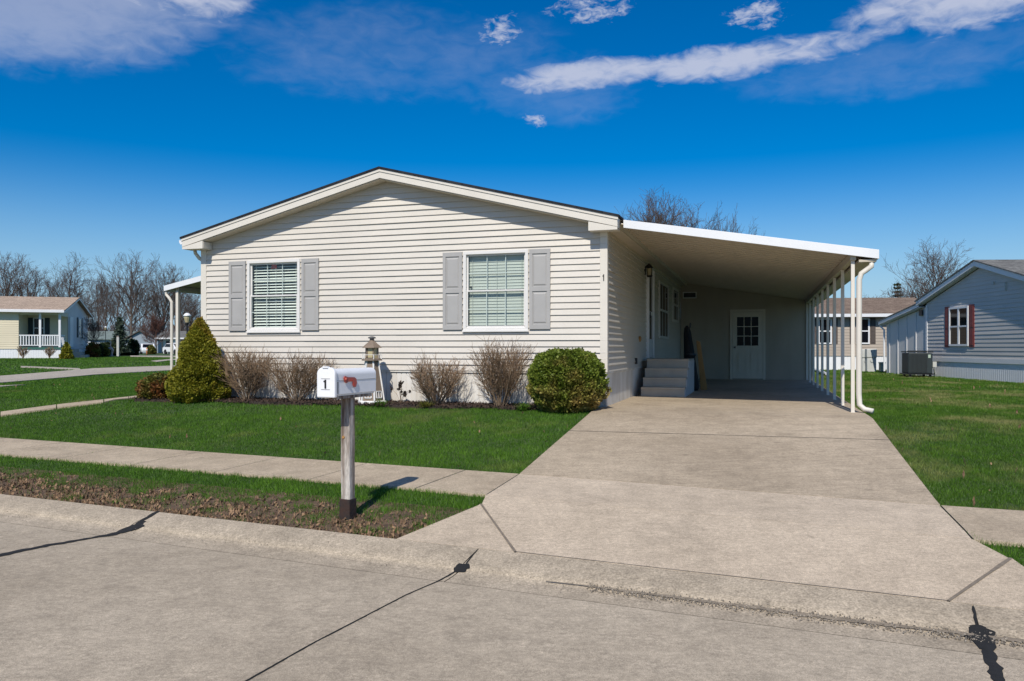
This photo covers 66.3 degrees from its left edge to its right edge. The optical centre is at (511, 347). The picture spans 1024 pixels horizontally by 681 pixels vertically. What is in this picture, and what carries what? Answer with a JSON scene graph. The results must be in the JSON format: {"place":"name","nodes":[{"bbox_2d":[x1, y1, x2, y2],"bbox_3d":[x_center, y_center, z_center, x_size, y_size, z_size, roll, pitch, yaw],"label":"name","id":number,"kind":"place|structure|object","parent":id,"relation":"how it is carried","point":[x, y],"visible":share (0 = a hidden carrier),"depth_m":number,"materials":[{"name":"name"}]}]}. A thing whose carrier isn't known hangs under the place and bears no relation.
{"place":"outdoors","nodes":[
{"label":"outdoors","id":0,"kind":"place"},
{"bbox_2d":[1,396,135,416],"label":"path","id":1,"kind":"structure","parent":0,"point":[36,409],"depth_m":14.25,"materials":[{"name":"concrete"}]},
{"bbox_2d":[0,355,175,386],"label":"side street","id":2,"kind":"structure","parent":0,"point":[74,372],"depth_m":28.48,"materials":[{"name":"concrete"}]},
{"bbox_2d":[155,331,185,352],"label":"white house","id":3,"kind":"structure","parent":0,"point":[182,336],"depth_m":120.85,"materials":[{"name":"white"}]},
{"bbox_2d":[0,511,1023,680],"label":"road","id":4,"kind":"structure","parent":0,"point":[75,606],"depth_m":4.34,"materials":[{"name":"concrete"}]},
{"bbox_2d":[0,494,1023,659],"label":"kerb","id":5,"kind":"structure","parent":4,"relation":"on","point":[510,571],"depth_m":5.31,"materials":[{"name":"concrete"}]},
{"bbox_2d":[1,507,1023,648],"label":"grit","id":6,"kind":"object","parent":5,"relation":"on","point":[811,613],"visible":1,"depth_m":4.63,"materials":[{"name":"gravel"}]},
{"bbox_2d":[0,438,1023,546],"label":"sidewalk","id":7,"kind":"structure","parent":0,"point":[998,525],"depth_m":8.68,"materials":[{"name":"concrete"}]},
{"bbox_2d":[0,353,1023,659],"bbox_3d":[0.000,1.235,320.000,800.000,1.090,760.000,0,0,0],"label":"ground","id":8,"kind":"structure","parent":0,"point":[458,455],"depth_m":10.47,"materials":[{"name":"green plant"}]},
{"bbox_2d":[0,251,43,295],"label":"bare tree","id":9,"kind":"object","parent":8,"relation":"on","point":[7,288],"visible":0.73,"depth_m":149.30,"materials":[{"name":"brown plant"}]},
{"bbox_2d":[17,346,30,358],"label":"bare shrub","id":10,"kind":"object","parent":8,"relation":"on","point":[24,353],"visible":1,"depth_m":47.93,"materials":[{"name":"plant"}]},
{"bbox_2d":[0,254,58,296],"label":"bare tree","id":11,"kind":"object","parent":8,"relation":"on","point":[34,286],"visible":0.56,"depth_m":165.44,"materials":[{"name":"brown plant"}]},
{"bbox_2d":[0,296,92,357],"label":"cream neighbor house","id":12,"kind":"structure","parent":8,"relation":"on","point":[36,325],"depth_m":50.82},
{"bbox_2d":[33,318,44,337],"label":"window","id":13,"kind":"structure","parent":12,"relation":"in","point":[35,320],"depth_m":51.23,"materials":[{"name":"white glass"}]},
{"bbox_2d":[70,317,72,346],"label":"door","id":14,"kind":"structure","parent":12,"relation":"in","point":[71,318],"depth_m":52.53,"materials":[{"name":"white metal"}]},
{"bbox_2d":[78,318,81,336],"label":"window","id":15,"kind":"structure","parent":12,"relation":"in","point":[79,319],"depth_m":54.98,"materials":[{"name":"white glass"}]},
{"bbox_2d":[43,346,56,357],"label":"bare shrub","id":16,"kind":"object","parent":8,"relation":"on","point":[49,352],"visible":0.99,"depth_m":48.55,"materials":[{"name":"brown plant"}]},
{"bbox_2d":[39,269,68,296],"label":"bare tree","id":17,"kind":"object","parent":8,"relation":"on","point":[55,288],"visible":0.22,"depth_m":175.34,"materials":[{"name":"brown plant"}]},
{"bbox_2d":[9,252,119,323],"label":"bare tree","id":18,"kind":"object","parent":8,"relation":"on","point":[69,290],"visible":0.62,"depth_m":140.00,"materials":[{"name":"brown plant"}]},
{"bbox_2d":[58,341,74,358],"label":"bush","id":19,"kind":"object","parent":8,"relation":"on","point":[66,351],"visible":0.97,"depth_m":46.32,"materials":[{"name":"green plant"}]},
{"bbox_2d":[71,285,98,327],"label":"bare tree","id":20,"kind":"object","parent":8,"relation":"on","point":[87,303],"visible":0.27,"depth_m":150.04,"materials":[{"name":"brown plant"}]},
{"bbox_2d":[80,312,104,346],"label":"bare tree","id":21,"kind":"object","parent":8,"relation":"on","point":[92,328],"visible":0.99,"depth_m":55.73,"materials":[{"name":"brown plant"}]},
{"bbox_2d":[84,341,100,356],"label":"bush","id":22,"kind":"object","parent":8,"relation":"on","point":[92,349],"visible":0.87,"depth_m":53.72,"materials":[{"name":"green plant"}]},
{"bbox_2d":[97,343,103,356],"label":"bush","id":23,"kind":"object","parent":8,"relation":"on","point":[102,351],"visible":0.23,"depth_m":56.99,"materials":[{"name":"green plant"}]},
{"bbox_2d":[83,274,118,330],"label":"bare tree","id":24,"kind":"object","parent":8,"relation":"on","point":[88,285],"visible":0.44,"depth_m":160.37,"materials":[{"name":"brown plant"}]},
{"bbox_2d":[101,344,109,356],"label":"bush","id":25,"kind":"object","parent":8,"relation":"on","point":[106,351],"visible":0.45,"depth_m":57.85,"materials":[{"name":"green plant"}]},
{"bbox_2d":[98,341,119,355],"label":"bush","id":26,"kind":"object","parent":8,"relation":"on","point":[113,345],"visible":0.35,"depth_m":65.76,"materials":[{"name":"green plant"}]},
{"bbox_2d":[109,342,113,355],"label":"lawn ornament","id":27,"kind":"object","parent":8,"relation":"on","point":[111,348],"visible":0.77,"depth_m":59.94,"materials":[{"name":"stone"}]},
{"bbox_2d":[86,272,137,330],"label":"bare tree","id":28,"kind":"object","parent":8,"relation":"on","point":[103,303],"visible":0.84,"depth_m":134.23,"materials":[{"name":"brown plant"}]},
{"bbox_2d":[98,277,133,329],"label":"bare tree","id":29,"kind":"object","parent":8,"relation":"on","point":[111,320],"visible":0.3,"depth_m":149.77,"materials":[{"name":"brown plant"}]},
{"bbox_2d":[116,336,118,355],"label":"wooden post","id":30,"kind":"object","parent":8,"relation":"on","point":[117,345],"visible":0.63,"depth_m":61.91,"materials":[{"name":"white wood"}]},
{"bbox_2d":[109,317,131,355],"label":"spruce tree","id":31,"kind":"object","parent":8,"relation":"on","point":[119,331],"visible":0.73,"depth_m":67.87,"materials":[{"name":"green plant"}]},
{"bbox_2d":[88,330,161,352],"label":"blue grey house","id":32,"kind":"structure","parent":8,"relation":"on","point":[137,336],"depth_m":130.39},
{"bbox_2d":[121,347,134,355],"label":"bush","id":33,"kind":"object","parent":8,"relation":"on","point":[131,353],"visible":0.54,"depth_m":68.67,"materials":[{"name":"green plant"}]},
{"bbox_2d":[82,248,175,338],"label":"bare tree","id":34,"kind":"object","parent":8,"relation":"on","point":[131,303],"visible":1,"depth_m":129.85,"materials":[{"name":"brown plant"}]},
{"bbox_2d":[127,338,139,355],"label":"bush","id":35,"kind":"object","parent":8,"relation":"on","point":[134,345],"visible":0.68,"depth_m":69.78,"materials":[{"name":"green plant"}]},
{"bbox_2d":[125,275,153,330],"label":"bare tree","id":36,"kind":"object","parent":8,"relation":"on","point":[139,310],"visible":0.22,"depth_m":170.24,"materials":[{"name":"brown plant"}]},
{"bbox_2d":[88,309,196,340],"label":"wood","id":37,"kind":"object","parent":8,"relation":"on","point":[174,327],"visible":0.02,"depth_m":170.68,"materials":[{"name":"brown plant"}]},
{"bbox_2d":[140,344,154,353],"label":"parked car","id":38,"kind":"object","parent":8,"relation":"on","point":[143,347],"visible":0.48,"depth_m":106.98,"materials":[{"name":"white metal"}]},
{"bbox_2d":[134,372,168,398],"bbox_3d":[-6.655,0.736,14.882,0.894,0.598,0.954,0,0,0],"label":"bush","id":39,"kind":"object","parent":8,"relation":"on","point":[151,386],"visible":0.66,"depth_m":14.57,"materials":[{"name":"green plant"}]},
{"bbox_2d":[139,286,164,330],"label":"bare tree","id":40,"kind":"object","parent":8,"relation":"on","point":[153,310],"visible":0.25,"depth_m":149.64,"materials":[{"name":"brown plant"}]},
{"bbox_2d":[147,344,156,353],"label":"bush","id":41,"kind":"object","parent":8,"relation":"on","point":[151,349],"visible":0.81,"depth_m":99.69,"materials":[{"name":"green plant"}]},
{"bbox_2d":[140,313,173,350],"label":"bare tree","id":42,"kind":"object","parent":8,"relation":"on","point":[156,327],"visible":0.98,"depth_m":111.73,"materials":[{"name":"brown plant"}]},
{"bbox_2d":[129,253,196,332],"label":"bare tree","id":43,"kind":"object","parent":8,"relation":"on","point":[164,304],"visible":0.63,"depth_m":137.84,"materials":[{"name":"brown plant"}]},
{"bbox_2d":[163,343,175,353],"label":"parked car","id":44,"kind":"object","parent":8,"relation":"on","point":[166,348],"visible":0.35,"depth_m":103.62,"materials":[{"name":"white metal"}]},
{"bbox_2d":[157,270,187,330],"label":"bare tree","id":45,"kind":"object","parent":8,"relation":"on","point":[175,309],"visible":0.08,"depth_m":180.38,"materials":[{"name":"brown plant"}]},
{"bbox_2d":[156,276,200,330],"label":"bare tree","id":46,"kind":"object","parent":8,"relation":"on","point":[183,303],"visible":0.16,"depth_m":164.59,"materials":[{"name":"brown plant"}]},
{"bbox_2d":[172,293,200,330],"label":"bare tree","id":47,"kind":"object","parent":8,"relation":"on","point":[187,306],"visible":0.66,"depth_m":149.46,"materials":[{"name":"brown plant"}]},
{"bbox_2d":[183,313,190,333],"bbox_3d":[-12.433,-0.188,30.000,0.290,2.280,0.290,0,0,0],"label":"yard lamp","id":48,"kind":"object","parent":8,"relation":"on","point":[187,316],"visible":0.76,"depth_m":29.93,"materials":[{"name":"black paint"}]},
{"bbox_2d":[0,467,466,538],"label":"soil","id":49,"kind":"structure","parent":8,"relation":"on","point":[384,523],"depth_m":7.34,"materials":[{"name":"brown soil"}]},
{"bbox_2d":[317,366,375,520],"bbox_3d":[-1.419,0.840,6.792,0.197,1.366,0.640,0,0,23],"label":"mailbox","id":50,"kind":"object","parent":49,"relation":"on","point":[346,386],"visible":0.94,"depth_m":6.75,"materials":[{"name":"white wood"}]},
{"bbox_2d":[317,366,336,397],"bbox_3d":[-1.543,0.287,6.524,0.182,0.260,0.050,0,0,24],"label":"box door","id":51,"kind":"structure","parent":50,"relation":"in","point":[326,375],"depth_m":6.50,"materials":[{"name":"white paint"}]},
{"bbox_2d":[128,396,578,412],"bbox_3d":[-3.005,1.013,13.793,8.750,0.110,1.055,0,0,18],"label":"garden bed","id":52,"kind":"object","parent":8,"relation":"on","point":[359,404],"visible":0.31,"depth_m":13.51,"materials":[{"name":"brown wood"}]},
{"bbox_2d":[164,316,231,402],"bbox_3d":[-5.773,0.233,14.501,1.226,1.641,1.169,0,0,0],"label":"dwarf spruce","id":53,"kind":"object","parent":52,"relation":"on","point":[193,374],"visible":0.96,"depth_m":14.19,"materials":[{"name":"green plant"}]},
{"bbox_2d":[211,343,277,399],"bbox_3d":[-4.903,0.442,14.321,1.307,1.110,1.233,0,0,-4],"label":"bare shrub","id":54,"kind":"object","parent":52,"relation":"on","point":[245,375],"visible":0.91,"depth_m":14.23,"materials":[{"name":"brown plant"}]},
{"bbox_2d":[254,347,337,400],"bbox_3d":[-3.885,0.486,13.968,1.495,1.021,1.209,0,0,7],"label":"bare shrub","id":55,"kind":"object","parent":52,"relation":"on","point":[305,380],"visible":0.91,"depth_m":13.90,"materials":[{"name":"plant"}]},
{"bbox_2d":[358,336,384,403],"bbox_3d":[-2.421,0.383,13.550,0.510,1.155,0.442,0,0,10],"label":"garden lighthouse","id":56,"kind":"object","parent":52,"relation":"on","point":[371,359],"visible":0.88,"depth_m":13.46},
{"bbox_2d":[367,398,391,405],"bbox_3d":[-2.233,0.902,13.172,0.458,0.136,0.480,0,0,0],"label":"weed","id":57,"kind":"object","parent":52,"relation":"on","point":[383,402],"visible":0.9,"depth_m":13.13,"materials":[{"name":"green plant"}]},
{"bbox_2d":[390,380,410,402],"bbox_3d":[-1.910,0.771,13.591,0.327,0.402,0.395,0,0,-34],"label":"dried flower","id":58,"kind":"object","parent":52,"relation":"on","point":[404,393],"visible":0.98,"depth_m":13.56,"materials":[{"name":"brown plant"}]},
{"bbox_2d":[418,400,436,406],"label":"weed","id":59,"kind":"object","parent":52,"relation":"on","point":[424,403],"visible":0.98,"depth_m":12.82,"materials":[{"name":"green plant"}]},
{"bbox_2d":[407,352,468,404],"bbox_3d":[-1.239,0.503,13.240,1.094,0.992,1.257,0,0,-20],"label":"bare shrub","id":60,"kind":"object","parent":52,"relation":"on","point":[424,381],"visible":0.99,"depth_m":13.08,"materials":[{"name":"brown plant"}]},
{"bbox_2d":[466,335,539,405],"bbox_3d":[-0.133,0.387,12.831,1.210,1.220,1.268,0,0,6],"label":"bare shrub","id":61,"kind":"object","parent":52,"relation":"on","point":[501,375],"visible":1,"depth_m":12.71,"materials":[{"name":"brown plant"}]},
{"bbox_2d":[514,401,533,409],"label":"weed","id":62,"kind":"object","parent":52,"relation":"on","point":[524,407],"visible":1,"depth_m":12.31,"materials":[{"name":"green plant"}]},
{"bbox_2d":[179,166,687,407],"bbox_3d":[0.287,-1.062,22.088,8.522,4.225,17.530,0,0,18],"label":"mobile home","id":63,"kind":"object","parent":8,"relation":"on","point":[404,268],"visible":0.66,"depth_m":13.97,"materials":[{"name":"plastic"}]},
{"bbox_2d":[164,276,200,369],"bbox_3d":[-5.804,-0.480,20.401,2.683,2.940,6.029,0,0,18],"label":"porch awning","id":64,"kind":"object","parent":63,"relation":"attached to","point":[192,285],"visible":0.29,"depth_m":17.95,"materials":[{"name":"white metal"}]},
{"bbox_2d":[246,259,300,332],"bbox_3d":[-4.413,-0.970,14.944,1.190,1.460,0.532,0,0,18],"label":"window","id":65,"kind":"structure","parent":63,"relation":"in","point":[273,286],"depth_m":14.87,"materials":[{"name":"plastic"}]},
{"bbox_2d":[462,249,528,331],"bbox_3d":[-0.214,-0.970,13.612,1.214,1.480,0.532,0,0,18],"label":"window","id":66,"kind":"structure","parent":63,"relation":"in","point":[495,282],"depth_m":13.48,"materials":[{"name":"plastic"}]},
{"bbox_2d":[646,268,654,357],"bbox_3d":[3.132,-0.795,17.687,0.096,2.050,0.960,0,0,18],"label":"storm door","id":67,"kind":"structure","parent":63,"relation":"in","point":[650,281],"depth_m":17.70,"materials":[{"name":"white metal"}]},
{"bbox_2d":[658,280,668,338],"bbox_3d":[3.922,-0.940,20.216,0.045,1.420,2.000,0,0,18],"label":"window","id":68,"kind":"structure","parent":63,"relation":"in","point":[663,292],"depth_m":20.14,"materials":[{"name":"glass"}]},
{"bbox_2d":[672,287,678,322],"bbox_3d":[4.800,-1.240,22.980,0.045,0.980,1.500,0,0,18],"label":"window","id":69,"kind":"structure","parent":63,"relation":"in","point":[675,297],"depth_m":22.98,"materials":[{"name":"glass"}]},
{"bbox_2d":[0,453,1023,601],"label":"kerb strip grass","id":70,"kind":"structure","parent":8,"relation":"on","point":[261,481],"depth_m":7.86,"materials":[{"name":"green plant"}]},
{"bbox_2d":[525,347,611,413],"bbox_3d":[0.892,0.510,12.297,1.376,1.044,1.366,0,0,0],"label":"boxwood","id":71,"kind":"object","parent":8,"relation":"on","point":[560,380],"visible":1,"depth_m":11.87,"materials":[{"name":"green plant"}]},
{"bbox_2d":[636,186,694,226],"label":"bare tree","id":72,"kind":"object","parent":8,"relation":"on","point":[655,216],"visible":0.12,"depth_m":51.12,"materials":[{"name":"brown plant"}]},
{"bbox_2d":[617,184,714,229],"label":"bare tree","id":73,"kind":"object","parent":8,"relation":"on","point":[641,217],"visible":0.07,"depth_m":56.87,"materials":[{"name":"brown plant"}]},
{"bbox_2d":[643,198,725,229],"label":"bare tree","id":74,"kind":"object","parent":8,"relation":"on","point":[691,221],"visible":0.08,"depth_m":56.90,"materials":[{"name":"brown plant"}]},
{"bbox_2d":[397,474,1023,609],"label":"driveway apron","id":75,"kind":"object","parent":8,"relation":"on","point":[936,552],"visible":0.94,"depth_m":5.96,"materials":[{"name":"concrete"}]},
{"bbox_2d":[704,204,743,232],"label":"bare tree","id":76,"kind":"object","parent":8,"relation":"on","point":[726,225],"visible":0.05,"depth_m":54.92,"materials":[{"name":"brown plant"}]},
{"bbox_2d":[681,284,811,379],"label":"storage shed","id":77,"kind":"structure","parent":8,"relation":"on","point":[736,334],"depth_m":23.85,"materials":[{"name":"white paint"}]},
{"bbox_2d":[730,309,764,379],"bbox_3d":[7.155,-0.095,23.806,1.030,2.130,0.078,0,0,18],"label":"door","id":78,"kind":"structure","parent":77,"relation":"in","point":[748,324],"depth_m":23.83,"materials":[{"name":"white paint"}]},
{"bbox_2d":[862,349,865,370],"bbox_3d":[14.626,0.535,32.495,0.300,0.930,0.290,0,0,8],"label":"utility pedestal","id":79,"kind":"object","parent":8,"relation":"on","point":[863,361],"visible":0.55,"depth_m":32.38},
{"bbox_2d":[815,297,916,369],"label":"brown neighbor house","id":80,"kind":"structure","parent":8,"relation":"on","point":[874,310],"depth_m":34.94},
{"bbox_2d":[819,318,831,343],"bbox_3d":[13.978,-0.735,34.997,0.581,1.150,0.050,0,0,6],"label":"window","id":81,"kind":"structure","parent":80,"relation":"in","point":[830,319],"depth_m":34.99,"materials":[{"name":"white glass"}]},
{"bbox_2d":[862,318,869,343],"bbox_3d":[15.581,-0.735,34.822,0.581,1.150,0.050,0,0,6],"label":"window","id":82,"kind":"structure","parent":80,"relation":"in","point":[865,321],"depth_m":34.81,"materials":[{"name":"white metal"}]},
{"bbox_2d":[865,349,876,371],"bbox_3d":[14.747,0.525,32.195,0.400,0.950,0.290,0,0,8],"label":"utility pedestal","id":83,"kind":"object","parent":8,"relation":"on","point":[870,355],"visible":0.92,"depth_m":32.07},
{"bbox_2d":[878,362,885,371],"bbox_3d":[15.351,0.800,32.500,0.230,0.400,0.230,0,0,0],"label":"cable box","id":84,"kind":"object","parent":8,"relation":"on","point":[880,366],"visible":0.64,"depth_m":32.40,"materials":[{"name":"plastic"}]},
{"bbox_2d":[881,278,917,297],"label":"bare tree","id":85,"kind":"object","parent":8,"relation":"on","point":[902,293],"visible":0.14,"depth_m":49.97,"materials":[{"name":"brown plant"}]},
{"bbox_2d":[877,302,927,375],"bbox_3d":[16.146,-0.290,29.090,3.600,2.620,3.542,0,0,2],"label":"lean to shed","id":86,"kind":"object","parent":8,"relation":"on","point":[906,329],"visible":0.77,"depth_m":29.16,"materials":[{"name":"white metal"}]},
{"bbox_2d":[900,351,936,376],"bbox_3d":[13.964,0.546,26.562,1.298,0.888,0.791,0,0,10],"label":"air conditioner","id":87,"kind":"object","parent":8,"relation":"on","point":[923,364],"visible":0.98,"depth_m":26.26,"materials":[{"name":"black paint"}]},
{"bbox_2d":[883,236,972,298],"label":"bare tree","id":88,"kind":"object","parent":8,"relation":"on","point":[924,290],"visible":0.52,"depth_m":66.44,"materials":[{"name":"brown plant"}]},
{"bbox_2d":[914,259,1023,382],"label":"grey neighbor house","id":89,"kind":"structure","parent":8,"relation":"on","point":[974,319],"depth_m":24.02,"materials":[{"name":"grey plastic"}]},
{"bbox_2d":[949,306,968,345],"bbox_3d":[14.362,-0.680,25.197,0.050,1.260,1.160,0,0,2],"label":"window","id":90,"kind":"structure","parent":89,"relation":"in","point":[958,316],"depth_m":25.16,"materials":[{"name":"white metal"}]},
{"bbox_2d":[0,0,1023,330],"label":"sky","id":91,"kind":"structure","parent":0,"point":[887,126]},
{"bbox_2d":[8,378,1023,506],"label":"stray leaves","id":92,"kind":"object","parent":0,"point":[963,473],"visible":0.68,"depth_m":11.10,"materials":[{"name":"brown plant"}]},
{"bbox_2d":[480,379,1011,600],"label":"driveway","id":93,"kind":"structure","parent":0,"point":[801,437],"depth_m":9.29,"materials":[{"name":"concrete"}]},
{"bbox_2d":[641,358,693,396],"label":"entry steps","id":94,"kind":"structure","parent":93,"relation":"on","point":[668,377],"depth_m":15.91,"materials":[{"name":"grey concrete"}]},
{"bbox_2d":[684,323,698,390],"bbox_3d":[4.050,0.211,17.648,0.319,1.541,0.319,0,0,-27],"label":"covered bundle","id":95,"kind":"object","parent":93,"relation":"on","point":[689,352],"visible":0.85,"depth_m":17.58,"materials":[{"name":"black fabric"}]},
{"bbox_2d":[696,340,706,389],"bbox_3d":[4.357,0.401,17.985,0.249,1.138,0.052,0,0,18],"label":"leaning board","id":96,"kind":"object","parent":93,"relation":"on","point":[703,384],"visible":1,"depth_m":17.98,"materials":[{"name":"wood"}]},
{"bbox_2d":[611,220,878,413],"bbox_3d":[5.788,-0.553,19.454,4.050,3.087,15.426,0,0,18],"label":"carport","id":97,"kind":"object","parent":93,"relation":"on","point":[815,273],"visible":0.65,"depth_m":14.61,"materials":[{"name":"white metal"}]},
{"bbox_2d":[892,283,900,296],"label":"spruce tree","id":98,"kind":"object","parent":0,"point":[896,284],"visible":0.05,"depth_m":59.90,"materials":[{"name":"green plant"}]},
{"bbox_2d":[815,369,1023,523],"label":"side lawn grass","id":99,"kind":"structure","parent":0,"point":[999,401],"depth_m":10.35,"materials":[{"name":"green plant"}]}
]}

